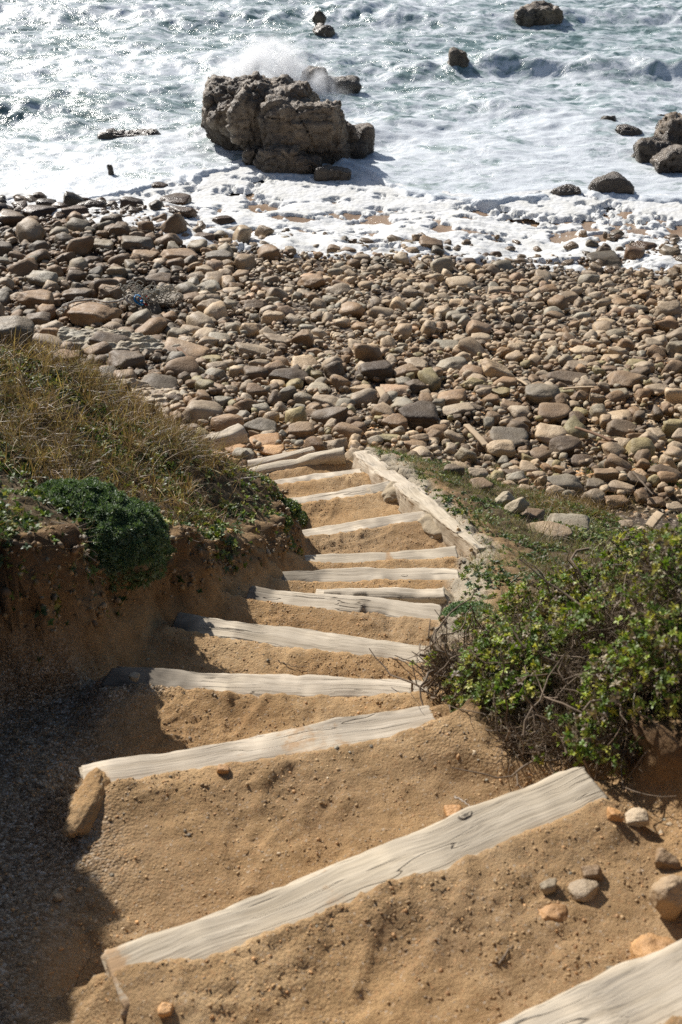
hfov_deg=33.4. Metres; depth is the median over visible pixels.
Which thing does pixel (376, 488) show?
step block
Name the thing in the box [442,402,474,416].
beach boulder
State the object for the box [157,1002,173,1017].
loose stone
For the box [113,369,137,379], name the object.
beach stone
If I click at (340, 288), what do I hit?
beach stone
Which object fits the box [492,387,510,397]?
beach boulder
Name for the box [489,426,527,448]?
beach boulder
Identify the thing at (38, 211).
beach boulder
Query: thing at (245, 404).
beach stone
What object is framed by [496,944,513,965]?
stick
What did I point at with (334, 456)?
driftwood log
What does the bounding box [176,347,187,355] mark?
stick
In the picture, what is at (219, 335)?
beach stone
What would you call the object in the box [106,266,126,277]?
beach boulder
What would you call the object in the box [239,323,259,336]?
beach stone
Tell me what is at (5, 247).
beach stone
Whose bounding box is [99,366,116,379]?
beach stone
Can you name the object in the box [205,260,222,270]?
beach stone
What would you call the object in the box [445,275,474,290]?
beach boulder
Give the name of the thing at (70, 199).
beach stone
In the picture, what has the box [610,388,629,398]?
beach boulder
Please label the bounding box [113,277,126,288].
beach stone
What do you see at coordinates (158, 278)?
beach boulder
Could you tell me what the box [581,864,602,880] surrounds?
loose stone
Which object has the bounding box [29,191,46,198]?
beach stone
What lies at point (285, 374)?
beach boulder
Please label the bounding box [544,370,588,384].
beach boulder
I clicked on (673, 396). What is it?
beach stone
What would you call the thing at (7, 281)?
beach stone
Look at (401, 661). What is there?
stick
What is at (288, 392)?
beach stone
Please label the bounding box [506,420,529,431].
beach stone
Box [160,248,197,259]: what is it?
beach boulder
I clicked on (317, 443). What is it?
beach stone
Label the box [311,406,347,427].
beach boulder
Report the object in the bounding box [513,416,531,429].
beach boulder
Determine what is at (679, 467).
beach stone
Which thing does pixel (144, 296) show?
fishing net
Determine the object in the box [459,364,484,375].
beach stone
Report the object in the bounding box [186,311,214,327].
beach stone
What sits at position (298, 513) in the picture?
cushion plant
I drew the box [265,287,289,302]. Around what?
beach stone
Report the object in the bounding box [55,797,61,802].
loose stone
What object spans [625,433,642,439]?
beach boulder
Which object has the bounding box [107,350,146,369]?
beach boulder
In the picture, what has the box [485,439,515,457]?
beach boulder
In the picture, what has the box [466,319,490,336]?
beach stone
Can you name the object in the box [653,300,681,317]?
beach boulder
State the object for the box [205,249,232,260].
beach boulder
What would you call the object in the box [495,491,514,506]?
beach boulder
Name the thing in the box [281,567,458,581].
timber step
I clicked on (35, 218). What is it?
beach stone
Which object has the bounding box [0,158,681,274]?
sea foam
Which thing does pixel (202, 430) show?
beach stone
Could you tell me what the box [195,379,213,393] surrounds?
beach stone
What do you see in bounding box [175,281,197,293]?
beach stone
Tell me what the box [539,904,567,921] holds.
loose stone
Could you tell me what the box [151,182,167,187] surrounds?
beach boulder
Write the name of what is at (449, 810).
loose stone
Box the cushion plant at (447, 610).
[438,600,493,625]
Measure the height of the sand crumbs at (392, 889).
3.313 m
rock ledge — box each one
[57,326,179,353]
[112,378,185,411]
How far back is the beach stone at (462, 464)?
8.71 m
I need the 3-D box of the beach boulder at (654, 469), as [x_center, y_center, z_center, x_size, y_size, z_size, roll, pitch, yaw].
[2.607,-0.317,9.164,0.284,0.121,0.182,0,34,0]
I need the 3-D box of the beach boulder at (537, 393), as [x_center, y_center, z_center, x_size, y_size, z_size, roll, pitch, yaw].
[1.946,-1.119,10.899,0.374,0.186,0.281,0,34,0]
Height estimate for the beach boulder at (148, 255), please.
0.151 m
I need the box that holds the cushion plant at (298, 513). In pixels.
[271,498,307,532]
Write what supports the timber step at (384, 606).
on the path
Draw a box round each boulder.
[0,315,33,348]
[16,289,54,308]
[22,205,57,217]
[25,311,50,326]
[26,270,57,286]
[39,327,58,335]
[53,349,79,362]
[61,205,88,215]
[62,288,92,301]
[67,301,122,326]
[87,331,132,344]
[92,239,113,251]
[98,284,125,299]
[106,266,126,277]
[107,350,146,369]
[108,221,130,238]
[121,236,154,249]
[131,250,159,262]
[144,272,171,287]
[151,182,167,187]
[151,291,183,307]
[160,193,191,204]
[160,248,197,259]
[163,337,211,358]
[169,205,197,217]
[182,292,198,303]
[194,232,214,240]
[196,280,220,291]
[196,298,225,312]
[202,355,222,362]
[203,423,247,449]
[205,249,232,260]
[212,215,234,224]
[225,444,246,453]
[232,447,253,458]
[235,342,270,358]
[242,299,267,311]
[243,417,276,433]
[249,433,282,448]
[252,403,269,414]
[259,444,284,455]
[261,310,284,324]
[263,332,291,346]
[268,368,308,383]
[286,421,314,438]
[291,329,313,349]
[291,354,318,368]
[297,273,325,289]
[306,348,323,356]
[306,382,330,394]
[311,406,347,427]
[312,394,338,406]
[350,384,372,392]
[354,360,393,382]
[379,433,398,443]
[380,384,409,396]
[381,413,407,430]
[394,363,419,378]
[398,400,438,428]
[404,357,427,369]
[404,379,428,393]
[404,439,426,450]
[418,235,443,249]
[432,339,457,351]
[436,356,467,370]
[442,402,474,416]
[444,464,464,476]
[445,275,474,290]
[460,377,485,389]
[468,467,488,477]
[469,477,493,490]
[476,385,491,387]
[480,358,514,378]
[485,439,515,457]
[487,286,506,294]
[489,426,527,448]
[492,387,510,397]
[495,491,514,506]
[500,400,521,413]
[502,469,522,476]
[504,497,529,514]
[511,285,530,297]
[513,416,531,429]
[522,508,544,520]
[525,383,559,404]
[526,521,572,540]
[534,475,546,486]
[535,423,568,444]
[538,402,570,424]
[539,284,557,295]
[540,333,555,342]
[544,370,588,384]
[545,473,583,491]
[546,459,566,468]
[547,513,589,530]
[549,435,581,458]
[559,387,573,395]
[562,360,587,371]
[567,454,593,466]
[570,345,594,354]
[586,250,621,265]
[586,478,607,490]
[589,392,605,404]
[593,468,620,481]
[599,354,622,364]
[604,495,628,509]
[606,370,647,387]
[606,419,636,436]
[607,410,632,421]
[608,480,634,494]
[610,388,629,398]
[611,298,628,305]
[618,519,634,528]
[623,471,646,487]
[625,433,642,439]
[630,304,649,311]
[631,240,656,249]
[643,383,669,395]
[645,497,665,507]
[647,464,681,479]
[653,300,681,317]
[654,318,678,332]
[666,341,681,357]
[666,501,681,511]
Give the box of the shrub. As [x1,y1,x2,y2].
[369,510,681,796]
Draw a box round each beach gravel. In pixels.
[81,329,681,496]
[434,417,681,533]
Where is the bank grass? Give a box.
[0,328,303,661]
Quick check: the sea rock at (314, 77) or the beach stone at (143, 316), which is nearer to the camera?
the beach stone at (143, 316)
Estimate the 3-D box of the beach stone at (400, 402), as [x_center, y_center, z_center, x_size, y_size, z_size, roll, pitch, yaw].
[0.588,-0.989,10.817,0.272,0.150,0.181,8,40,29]
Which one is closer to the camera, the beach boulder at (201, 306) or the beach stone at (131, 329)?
the beach stone at (131, 329)
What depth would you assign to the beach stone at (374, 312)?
13.96 m
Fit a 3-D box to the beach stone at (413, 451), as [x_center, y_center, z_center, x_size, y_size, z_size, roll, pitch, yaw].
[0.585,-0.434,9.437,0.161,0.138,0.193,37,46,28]
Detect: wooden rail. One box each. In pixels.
[352,450,427,503]
[398,487,485,560]
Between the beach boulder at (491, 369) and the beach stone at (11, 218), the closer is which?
the beach boulder at (491, 369)
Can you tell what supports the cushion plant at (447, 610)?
on the path
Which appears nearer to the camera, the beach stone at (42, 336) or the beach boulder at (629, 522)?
the beach boulder at (629, 522)
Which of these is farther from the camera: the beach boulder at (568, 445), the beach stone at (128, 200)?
the beach stone at (128, 200)
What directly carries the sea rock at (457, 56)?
in the sea
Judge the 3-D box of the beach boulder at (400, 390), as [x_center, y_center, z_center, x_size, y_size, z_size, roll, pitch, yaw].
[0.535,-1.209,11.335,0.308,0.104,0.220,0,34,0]
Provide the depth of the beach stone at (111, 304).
14.47 m
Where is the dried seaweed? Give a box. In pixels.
[497,471,662,524]
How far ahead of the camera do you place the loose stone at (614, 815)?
2.52 m
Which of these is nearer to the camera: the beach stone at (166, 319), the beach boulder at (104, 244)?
the beach stone at (166, 319)
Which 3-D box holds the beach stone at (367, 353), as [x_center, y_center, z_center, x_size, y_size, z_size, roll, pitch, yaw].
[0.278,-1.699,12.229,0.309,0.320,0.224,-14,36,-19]
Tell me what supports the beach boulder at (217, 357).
on the beach at (439, 228)
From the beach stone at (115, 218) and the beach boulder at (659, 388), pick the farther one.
the beach stone at (115, 218)
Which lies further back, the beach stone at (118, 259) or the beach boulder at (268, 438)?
the beach stone at (118, 259)
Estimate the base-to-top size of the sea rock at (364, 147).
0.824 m
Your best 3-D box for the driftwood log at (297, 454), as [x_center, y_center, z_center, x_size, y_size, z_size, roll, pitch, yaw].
[-0.640,-0.341,8.543,0.958,0.105,0.174,-18,38,-23]
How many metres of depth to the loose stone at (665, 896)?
2.30 m
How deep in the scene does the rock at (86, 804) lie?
2.86 m
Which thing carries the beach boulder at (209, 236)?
on the beach at (439, 228)
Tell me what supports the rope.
on the stones at (442, 304)
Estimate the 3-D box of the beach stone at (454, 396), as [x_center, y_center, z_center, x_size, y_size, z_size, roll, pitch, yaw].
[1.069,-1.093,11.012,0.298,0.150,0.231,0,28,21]
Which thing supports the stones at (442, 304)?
on the beach at (439, 228)
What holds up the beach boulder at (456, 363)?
on the beach at (439, 228)
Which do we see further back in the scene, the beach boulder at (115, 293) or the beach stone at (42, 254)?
the beach stone at (42, 254)
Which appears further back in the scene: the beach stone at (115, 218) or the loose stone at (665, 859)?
the beach stone at (115, 218)
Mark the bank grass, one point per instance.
(14, 437)
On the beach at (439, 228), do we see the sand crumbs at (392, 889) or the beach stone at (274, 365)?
the beach stone at (274, 365)
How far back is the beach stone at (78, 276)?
15.88 m
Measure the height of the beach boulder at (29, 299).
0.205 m
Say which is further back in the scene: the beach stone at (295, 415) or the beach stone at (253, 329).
the beach stone at (253, 329)
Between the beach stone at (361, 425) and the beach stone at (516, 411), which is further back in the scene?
the beach stone at (516, 411)
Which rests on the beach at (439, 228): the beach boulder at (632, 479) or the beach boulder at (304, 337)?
the beach boulder at (304, 337)
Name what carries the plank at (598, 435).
on the beach stone at (616, 448)
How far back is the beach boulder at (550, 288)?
15.28 m
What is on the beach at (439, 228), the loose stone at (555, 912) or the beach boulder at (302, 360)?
the beach boulder at (302, 360)
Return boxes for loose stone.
[52,893,62,900]
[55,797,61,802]
[129,672,139,681]
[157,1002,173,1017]
[216,764,229,773]
[444,804,461,816]
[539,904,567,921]
[540,878,556,894]
[568,879,598,901]
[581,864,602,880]
[607,807,623,821]
[625,807,649,827]
[630,933,676,959]
[648,874,681,920]
[655,847,680,869]
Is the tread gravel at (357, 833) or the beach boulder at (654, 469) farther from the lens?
the beach boulder at (654, 469)
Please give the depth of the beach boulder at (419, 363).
12.00 m
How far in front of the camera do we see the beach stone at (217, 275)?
16.01 m
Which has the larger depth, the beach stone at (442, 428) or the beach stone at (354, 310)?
the beach stone at (354, 310)
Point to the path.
(54, 677)
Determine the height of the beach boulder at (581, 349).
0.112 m
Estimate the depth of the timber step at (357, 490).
7.10 m
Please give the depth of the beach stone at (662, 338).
12.96 m
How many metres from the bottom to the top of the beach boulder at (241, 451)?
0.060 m
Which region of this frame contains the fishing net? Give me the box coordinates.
[104,280,182,307]
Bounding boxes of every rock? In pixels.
[61,767,109,837]
[97,128,160,139]
[107,164,113,174]
[200,71,358,173]
[300,66,361,94]
[312,11,334,36]
[314,164,350,180]
[348,123,374,158]
[447,47,469,66]
[513,0,563,26]
[550,184,580,195]
[588,171,634,193]
[601,115,616,121]
[615,124,642,135]
[631,111,681,173]
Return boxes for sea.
[0,0,681,224]
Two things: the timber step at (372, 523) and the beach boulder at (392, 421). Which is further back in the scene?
the beach boulder at (392, 421)
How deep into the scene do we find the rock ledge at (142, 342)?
12.85 m
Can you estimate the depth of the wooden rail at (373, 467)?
7.52 m
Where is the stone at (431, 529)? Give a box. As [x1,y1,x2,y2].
[417,514,455,539]
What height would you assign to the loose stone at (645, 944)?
0.087 m
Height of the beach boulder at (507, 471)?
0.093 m
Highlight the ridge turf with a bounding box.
[362,441,681,628]
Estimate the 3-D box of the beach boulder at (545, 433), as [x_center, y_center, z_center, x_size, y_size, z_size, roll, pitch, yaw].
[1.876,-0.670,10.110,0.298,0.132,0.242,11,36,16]
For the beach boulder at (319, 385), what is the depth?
11.42 m
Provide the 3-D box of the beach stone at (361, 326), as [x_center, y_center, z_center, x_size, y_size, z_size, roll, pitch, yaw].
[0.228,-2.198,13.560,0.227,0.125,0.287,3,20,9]
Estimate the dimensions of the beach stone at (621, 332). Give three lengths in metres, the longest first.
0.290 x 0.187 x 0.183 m
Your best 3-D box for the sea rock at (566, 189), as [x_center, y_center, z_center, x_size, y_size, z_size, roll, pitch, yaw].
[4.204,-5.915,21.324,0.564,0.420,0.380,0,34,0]
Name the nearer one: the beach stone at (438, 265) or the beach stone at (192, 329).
the beach stone at (192, 329)
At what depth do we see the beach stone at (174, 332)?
13.15 m
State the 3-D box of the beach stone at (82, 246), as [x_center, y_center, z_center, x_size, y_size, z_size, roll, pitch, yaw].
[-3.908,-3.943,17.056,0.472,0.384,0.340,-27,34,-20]
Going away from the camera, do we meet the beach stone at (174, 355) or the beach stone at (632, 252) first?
the beach stone at (174, 355)
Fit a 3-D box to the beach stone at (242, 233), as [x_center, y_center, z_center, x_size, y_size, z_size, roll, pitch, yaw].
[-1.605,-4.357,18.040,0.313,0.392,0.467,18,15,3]
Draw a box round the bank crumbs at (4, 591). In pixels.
[0,381,680,747]
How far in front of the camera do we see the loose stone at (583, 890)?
2.38 m
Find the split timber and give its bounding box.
[315,587,446,604]
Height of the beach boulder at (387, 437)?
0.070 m
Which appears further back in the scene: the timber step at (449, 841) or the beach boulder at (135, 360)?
the beach boulder at (135, 360)
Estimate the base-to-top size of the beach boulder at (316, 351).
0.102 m
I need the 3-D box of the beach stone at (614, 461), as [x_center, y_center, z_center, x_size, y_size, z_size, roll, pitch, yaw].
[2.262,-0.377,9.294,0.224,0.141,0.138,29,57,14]
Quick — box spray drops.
[199,1,355,82]
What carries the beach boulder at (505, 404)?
on the beach at (439, 228)
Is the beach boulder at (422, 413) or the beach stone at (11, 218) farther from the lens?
the beach stone at (11, 218)
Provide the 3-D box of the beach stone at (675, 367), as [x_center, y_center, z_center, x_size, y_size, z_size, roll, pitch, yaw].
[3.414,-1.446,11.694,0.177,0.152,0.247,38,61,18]
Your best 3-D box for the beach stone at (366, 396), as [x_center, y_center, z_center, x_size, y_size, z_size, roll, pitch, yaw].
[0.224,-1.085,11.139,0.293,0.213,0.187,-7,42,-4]
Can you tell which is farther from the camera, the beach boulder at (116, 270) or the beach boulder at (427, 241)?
the beach boulder at (427, 241)
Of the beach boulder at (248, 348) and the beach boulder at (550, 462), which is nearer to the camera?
the beach boulder at (550, 462)
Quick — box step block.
[368,481,389,493]
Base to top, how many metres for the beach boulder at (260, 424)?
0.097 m
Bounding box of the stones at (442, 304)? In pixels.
[0,194,681,504]
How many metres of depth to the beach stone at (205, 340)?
12.81 m
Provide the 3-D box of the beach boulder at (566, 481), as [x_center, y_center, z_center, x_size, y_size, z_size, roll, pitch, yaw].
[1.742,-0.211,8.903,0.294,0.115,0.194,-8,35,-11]
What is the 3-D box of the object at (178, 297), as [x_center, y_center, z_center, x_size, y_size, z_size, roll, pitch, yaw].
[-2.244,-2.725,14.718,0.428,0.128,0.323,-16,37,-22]
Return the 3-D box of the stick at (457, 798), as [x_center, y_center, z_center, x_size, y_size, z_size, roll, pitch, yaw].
[0.307,0.733,2.878,0.011,0.030,0.066,-21,39,-28]
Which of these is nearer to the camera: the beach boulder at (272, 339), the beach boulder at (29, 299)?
the beach boulder at (272, 339)
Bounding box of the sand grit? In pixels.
[2,468,675,1017]
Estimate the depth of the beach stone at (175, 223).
17.93 m
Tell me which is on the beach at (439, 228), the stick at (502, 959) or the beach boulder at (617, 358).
the beach boulder at (617, 358)
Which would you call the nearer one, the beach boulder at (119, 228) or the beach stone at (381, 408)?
the beach stone at (381, 408)
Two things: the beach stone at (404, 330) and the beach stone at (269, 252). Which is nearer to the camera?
the beach stone at (404, 330)
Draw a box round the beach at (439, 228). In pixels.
[0,192,681,533]
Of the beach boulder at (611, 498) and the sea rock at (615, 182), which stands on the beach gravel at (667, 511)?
the beach boulder at (611, 498)
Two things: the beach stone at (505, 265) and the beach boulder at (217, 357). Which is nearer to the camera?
the beach boulder at (217, 357)
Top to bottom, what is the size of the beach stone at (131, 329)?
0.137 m
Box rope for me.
[57,296,124,314]
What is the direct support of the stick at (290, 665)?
on the path
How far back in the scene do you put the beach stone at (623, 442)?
9.81 m
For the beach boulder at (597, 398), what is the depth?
10.83 m
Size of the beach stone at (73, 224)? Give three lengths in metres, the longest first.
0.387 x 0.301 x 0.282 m
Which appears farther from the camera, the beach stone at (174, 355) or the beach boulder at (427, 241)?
the beach boulder at (427, 241)
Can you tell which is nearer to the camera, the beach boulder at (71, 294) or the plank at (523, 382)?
the plank at (523, 382)
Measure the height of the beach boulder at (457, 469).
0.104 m
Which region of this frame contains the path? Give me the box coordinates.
[0,347,681,1023]
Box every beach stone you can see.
[0,209,25,227]
[0,240,12,257]
[0,276,15,289]
[0,290,10,305]
[6,257,37,276]
[16,217,44,243]
[22,216,38,222]
[25,249,50,263]
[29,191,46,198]
[31,333,61,351]
[40,320,63,329]
[55,306,70,319]
[63,191,84,206]
[65,217,90,231]
[66,236,93,257]
[66,269,86,282]
[67,211,84,220]
[68,257,87,271]
[84,341,111,354]
[89,278,119,294]
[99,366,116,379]
[100,214,122,222]
[101,298,116,307]
[101,321,122,329]
[108,253,129,266]
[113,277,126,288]
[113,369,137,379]
[118,327,134,332]
[119,196,143,208]
[125,308,150,326]
[135,317,167,335]
[140,300,161,314]
[151,315,172,322]
[154,233,182,248]
[159,212,186,233]
[164,356,199,378]
[166,327,189,338]
[166,351,185,361]
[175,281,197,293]
[180,325,200,333]
[182,400,222,424]
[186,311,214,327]
[187,239,207,252]
[193,327,215,336]
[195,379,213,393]
[195,428,208,436]
[197,336,218,345]
[204,270,223,286]
[204,301,227,324]
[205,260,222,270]
[206,294,220,299]
[208,332,231,345]
[211,413,243,431]
[223,287,241,295]
[227,225,247,230]
[231,225,251,243]
[233,399,258,411]
[234,253,256,270]
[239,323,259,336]
[243,366,268,379]
[257,244,279,260]
[264,360,286,373]
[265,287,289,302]
[279,385,296,401]
[285,406,306,423]
[303,436,325,451]
[323,361,344,378]
[324,282,350,296]
[324,437,348,450]
[330,375,350,392]
[331,422,363,442]
[339,301,364,318]
[350,388,377,408]
[351,322,367,333]
[352,421,366,434]
[353,343,382,362]
[368,306,394,318]
[371,402,394,416]
[391,397,412,412]
[392,323,411,339]
[407,450,420,457]
[417,367,440,391]
[426,424,447,439]
[430,257,453,273]
[437,389,466,405]
[443,460,468,468]
[444,429,464,448]
[454,447,476,463]
[457,336,486,359]
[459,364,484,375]
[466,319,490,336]
[492,260,513,274]
[493,376,516,387]
[505,350,524,362]
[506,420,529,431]
[507,405,529,417]
[528,447,550,461]
[534,269,551,283]
[558,291,577,303]
[563,415,587,439]
[577,274,599,284]
[581,488,605,506]
[592,321,611,330]
[601,442,626,455]
[604,453,631,470]
[606,328,626,339]
[614,437,629,448]
[624,245,645,260]
[625,437,655,457]
[626,358,644,366]
[652,334,667,347]
[661,361,681,377]
[661,419,681,436]
[663,446,681,462]
[664,387,681,404]
[666,327,681,341]
[677,462,681,472]
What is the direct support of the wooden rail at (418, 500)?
on the path
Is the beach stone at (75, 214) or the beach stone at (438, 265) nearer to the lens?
the beach stone at (438, 265)
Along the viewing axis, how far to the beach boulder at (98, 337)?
12.69 m
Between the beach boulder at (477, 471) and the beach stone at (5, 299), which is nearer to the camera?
the beach boulder at (477, 471)
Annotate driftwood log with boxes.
[247,446,314,467]
[249,447,345,472]
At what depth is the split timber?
4.90 m
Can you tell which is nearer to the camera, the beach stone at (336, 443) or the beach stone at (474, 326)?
the beach stone at (336, 443)
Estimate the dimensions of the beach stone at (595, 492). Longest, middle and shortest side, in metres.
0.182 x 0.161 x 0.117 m
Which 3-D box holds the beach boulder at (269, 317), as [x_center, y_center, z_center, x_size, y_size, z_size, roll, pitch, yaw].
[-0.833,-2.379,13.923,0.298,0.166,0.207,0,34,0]
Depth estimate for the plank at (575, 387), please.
10.88 m
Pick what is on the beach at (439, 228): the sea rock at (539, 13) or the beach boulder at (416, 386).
the beach boulder at (416, 386)
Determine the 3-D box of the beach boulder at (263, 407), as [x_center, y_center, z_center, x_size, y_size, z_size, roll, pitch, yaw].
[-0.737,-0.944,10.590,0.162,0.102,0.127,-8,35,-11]
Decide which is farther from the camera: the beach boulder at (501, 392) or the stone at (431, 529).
the beach boulder at (501, 392)
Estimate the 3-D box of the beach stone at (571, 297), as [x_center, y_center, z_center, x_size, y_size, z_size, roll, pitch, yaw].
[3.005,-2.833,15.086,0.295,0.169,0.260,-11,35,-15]
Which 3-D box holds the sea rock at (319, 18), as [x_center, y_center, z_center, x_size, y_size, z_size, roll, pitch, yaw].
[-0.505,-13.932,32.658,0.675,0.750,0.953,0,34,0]
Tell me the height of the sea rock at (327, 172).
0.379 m
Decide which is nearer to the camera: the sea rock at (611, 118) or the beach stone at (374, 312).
the beach stone at (374, 312)
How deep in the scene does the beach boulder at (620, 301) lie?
14.76 m
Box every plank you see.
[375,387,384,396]
[463,424,487,446]
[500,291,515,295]
[517,378,528,385]
[563,386,593,389]
[575,426,617,442]
[645,510,664,529]
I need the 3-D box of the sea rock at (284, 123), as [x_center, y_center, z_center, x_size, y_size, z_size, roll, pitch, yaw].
[-1.298,-8.002,23.377,2.859,1.840,4.010,-14,37,-20]
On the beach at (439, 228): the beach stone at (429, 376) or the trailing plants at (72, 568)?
the beach stone at (429, 376)
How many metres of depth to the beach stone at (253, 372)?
11.75 m
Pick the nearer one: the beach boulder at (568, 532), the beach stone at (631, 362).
the beach boulder at (568, 532)
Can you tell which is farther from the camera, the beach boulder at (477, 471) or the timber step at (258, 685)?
the beach boulder at (477, 471)
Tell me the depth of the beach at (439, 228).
15.19 m
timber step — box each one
[79,705,434,781]
[100,666,426,697]
[101,767,609,1017]
[172,612,428,661]
[246,586,441,619]
[274,468,360,483]
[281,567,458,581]
[291,484,374,502]
[302,511,424,535]
[304,546,457,562]
[500,939,681,1023]
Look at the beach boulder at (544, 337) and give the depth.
13.13 m
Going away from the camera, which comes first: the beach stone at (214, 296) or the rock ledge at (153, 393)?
the rock ledge at (153, 393)
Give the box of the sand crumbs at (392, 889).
[0,451,681,1023]
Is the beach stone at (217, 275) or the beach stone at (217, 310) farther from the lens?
the beach stone at (217, 275)
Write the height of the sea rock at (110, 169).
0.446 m
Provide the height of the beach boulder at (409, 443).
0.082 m
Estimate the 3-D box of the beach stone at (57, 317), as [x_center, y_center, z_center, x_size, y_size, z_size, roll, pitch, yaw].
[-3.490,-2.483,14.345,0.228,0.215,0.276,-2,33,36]
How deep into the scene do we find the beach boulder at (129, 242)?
17.12 m
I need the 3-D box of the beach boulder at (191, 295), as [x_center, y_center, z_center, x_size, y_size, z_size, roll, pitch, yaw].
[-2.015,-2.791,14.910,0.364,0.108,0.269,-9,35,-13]
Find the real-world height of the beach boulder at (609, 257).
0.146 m
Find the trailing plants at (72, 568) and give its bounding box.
[2,362,283,622]
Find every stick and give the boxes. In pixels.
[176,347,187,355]
[278,660,308,666]
[388,657,422,675]
[454,796,469,805]
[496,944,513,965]
[632,471,652,494]
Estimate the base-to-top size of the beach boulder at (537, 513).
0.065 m
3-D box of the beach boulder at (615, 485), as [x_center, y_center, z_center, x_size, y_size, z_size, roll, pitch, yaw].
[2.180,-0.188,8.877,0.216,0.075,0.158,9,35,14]
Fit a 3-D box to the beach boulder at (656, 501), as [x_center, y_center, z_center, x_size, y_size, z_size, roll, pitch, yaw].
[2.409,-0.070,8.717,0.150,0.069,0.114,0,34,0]
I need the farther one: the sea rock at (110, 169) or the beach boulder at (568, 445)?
the sea rock at (110, 169)
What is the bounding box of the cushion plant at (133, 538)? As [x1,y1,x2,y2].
[34,476,176,592]
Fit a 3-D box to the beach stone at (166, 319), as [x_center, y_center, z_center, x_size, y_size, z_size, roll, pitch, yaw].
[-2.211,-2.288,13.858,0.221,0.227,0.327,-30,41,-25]
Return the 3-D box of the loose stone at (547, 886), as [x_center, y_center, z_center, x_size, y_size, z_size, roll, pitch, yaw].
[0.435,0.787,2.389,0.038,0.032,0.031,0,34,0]
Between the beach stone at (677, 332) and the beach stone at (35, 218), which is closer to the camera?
the beach stone at (677, 332)
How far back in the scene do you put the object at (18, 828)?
2.96 m
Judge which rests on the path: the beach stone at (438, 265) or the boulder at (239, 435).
the boulder at (239, 435)
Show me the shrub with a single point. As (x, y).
(604, 686)
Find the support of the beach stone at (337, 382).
on the beach at (439, 228)
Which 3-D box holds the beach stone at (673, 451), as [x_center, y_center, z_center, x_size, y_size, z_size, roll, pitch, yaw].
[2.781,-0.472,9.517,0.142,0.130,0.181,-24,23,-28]
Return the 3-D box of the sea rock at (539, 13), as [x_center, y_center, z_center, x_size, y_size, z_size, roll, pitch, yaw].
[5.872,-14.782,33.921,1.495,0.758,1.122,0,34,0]
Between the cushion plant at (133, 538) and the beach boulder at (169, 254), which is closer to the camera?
the cushion plant at (133, 538)
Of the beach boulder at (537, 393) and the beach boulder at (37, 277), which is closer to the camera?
the beach boulder at (537, 393)
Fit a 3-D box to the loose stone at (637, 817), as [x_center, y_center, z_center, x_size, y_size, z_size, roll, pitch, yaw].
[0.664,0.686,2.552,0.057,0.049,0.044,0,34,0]
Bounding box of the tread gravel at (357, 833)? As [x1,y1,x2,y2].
[7,545,610,1023]
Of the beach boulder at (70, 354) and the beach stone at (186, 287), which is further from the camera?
the beach stone at (186, 287)
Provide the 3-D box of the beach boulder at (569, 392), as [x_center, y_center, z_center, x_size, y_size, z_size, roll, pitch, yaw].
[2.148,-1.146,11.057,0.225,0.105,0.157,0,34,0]
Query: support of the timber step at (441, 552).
on the path
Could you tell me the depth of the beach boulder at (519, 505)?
6.76 m
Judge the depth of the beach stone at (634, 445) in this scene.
9.61 m
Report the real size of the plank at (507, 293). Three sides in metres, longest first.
0.215 x 0.041 x 0.018 m
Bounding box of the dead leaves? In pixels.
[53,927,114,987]
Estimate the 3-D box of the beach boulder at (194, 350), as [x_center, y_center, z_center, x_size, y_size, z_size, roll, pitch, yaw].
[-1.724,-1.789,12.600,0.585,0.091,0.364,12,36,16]
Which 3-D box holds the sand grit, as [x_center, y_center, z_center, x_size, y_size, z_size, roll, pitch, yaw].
[0.102,0.396,4.489,2.571,2.926,6.001,0,34,0]
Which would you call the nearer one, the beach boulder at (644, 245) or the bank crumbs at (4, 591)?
the bank crumbs at (4, 591)
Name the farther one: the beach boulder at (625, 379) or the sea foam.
the sea foam
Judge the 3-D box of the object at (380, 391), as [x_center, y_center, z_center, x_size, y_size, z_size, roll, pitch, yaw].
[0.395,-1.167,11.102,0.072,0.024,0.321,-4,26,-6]
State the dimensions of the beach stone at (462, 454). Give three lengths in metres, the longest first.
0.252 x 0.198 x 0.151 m
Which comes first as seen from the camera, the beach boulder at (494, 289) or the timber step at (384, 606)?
the timber step at (384, 606)
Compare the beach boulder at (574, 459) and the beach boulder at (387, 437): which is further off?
the beach boulder at (387, 437)
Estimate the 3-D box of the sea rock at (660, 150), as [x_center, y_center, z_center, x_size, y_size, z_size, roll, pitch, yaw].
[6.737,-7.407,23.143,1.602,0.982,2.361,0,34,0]
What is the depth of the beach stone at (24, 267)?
15.99 m
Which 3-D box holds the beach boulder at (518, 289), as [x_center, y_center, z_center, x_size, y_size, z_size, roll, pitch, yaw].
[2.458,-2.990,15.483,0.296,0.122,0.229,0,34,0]

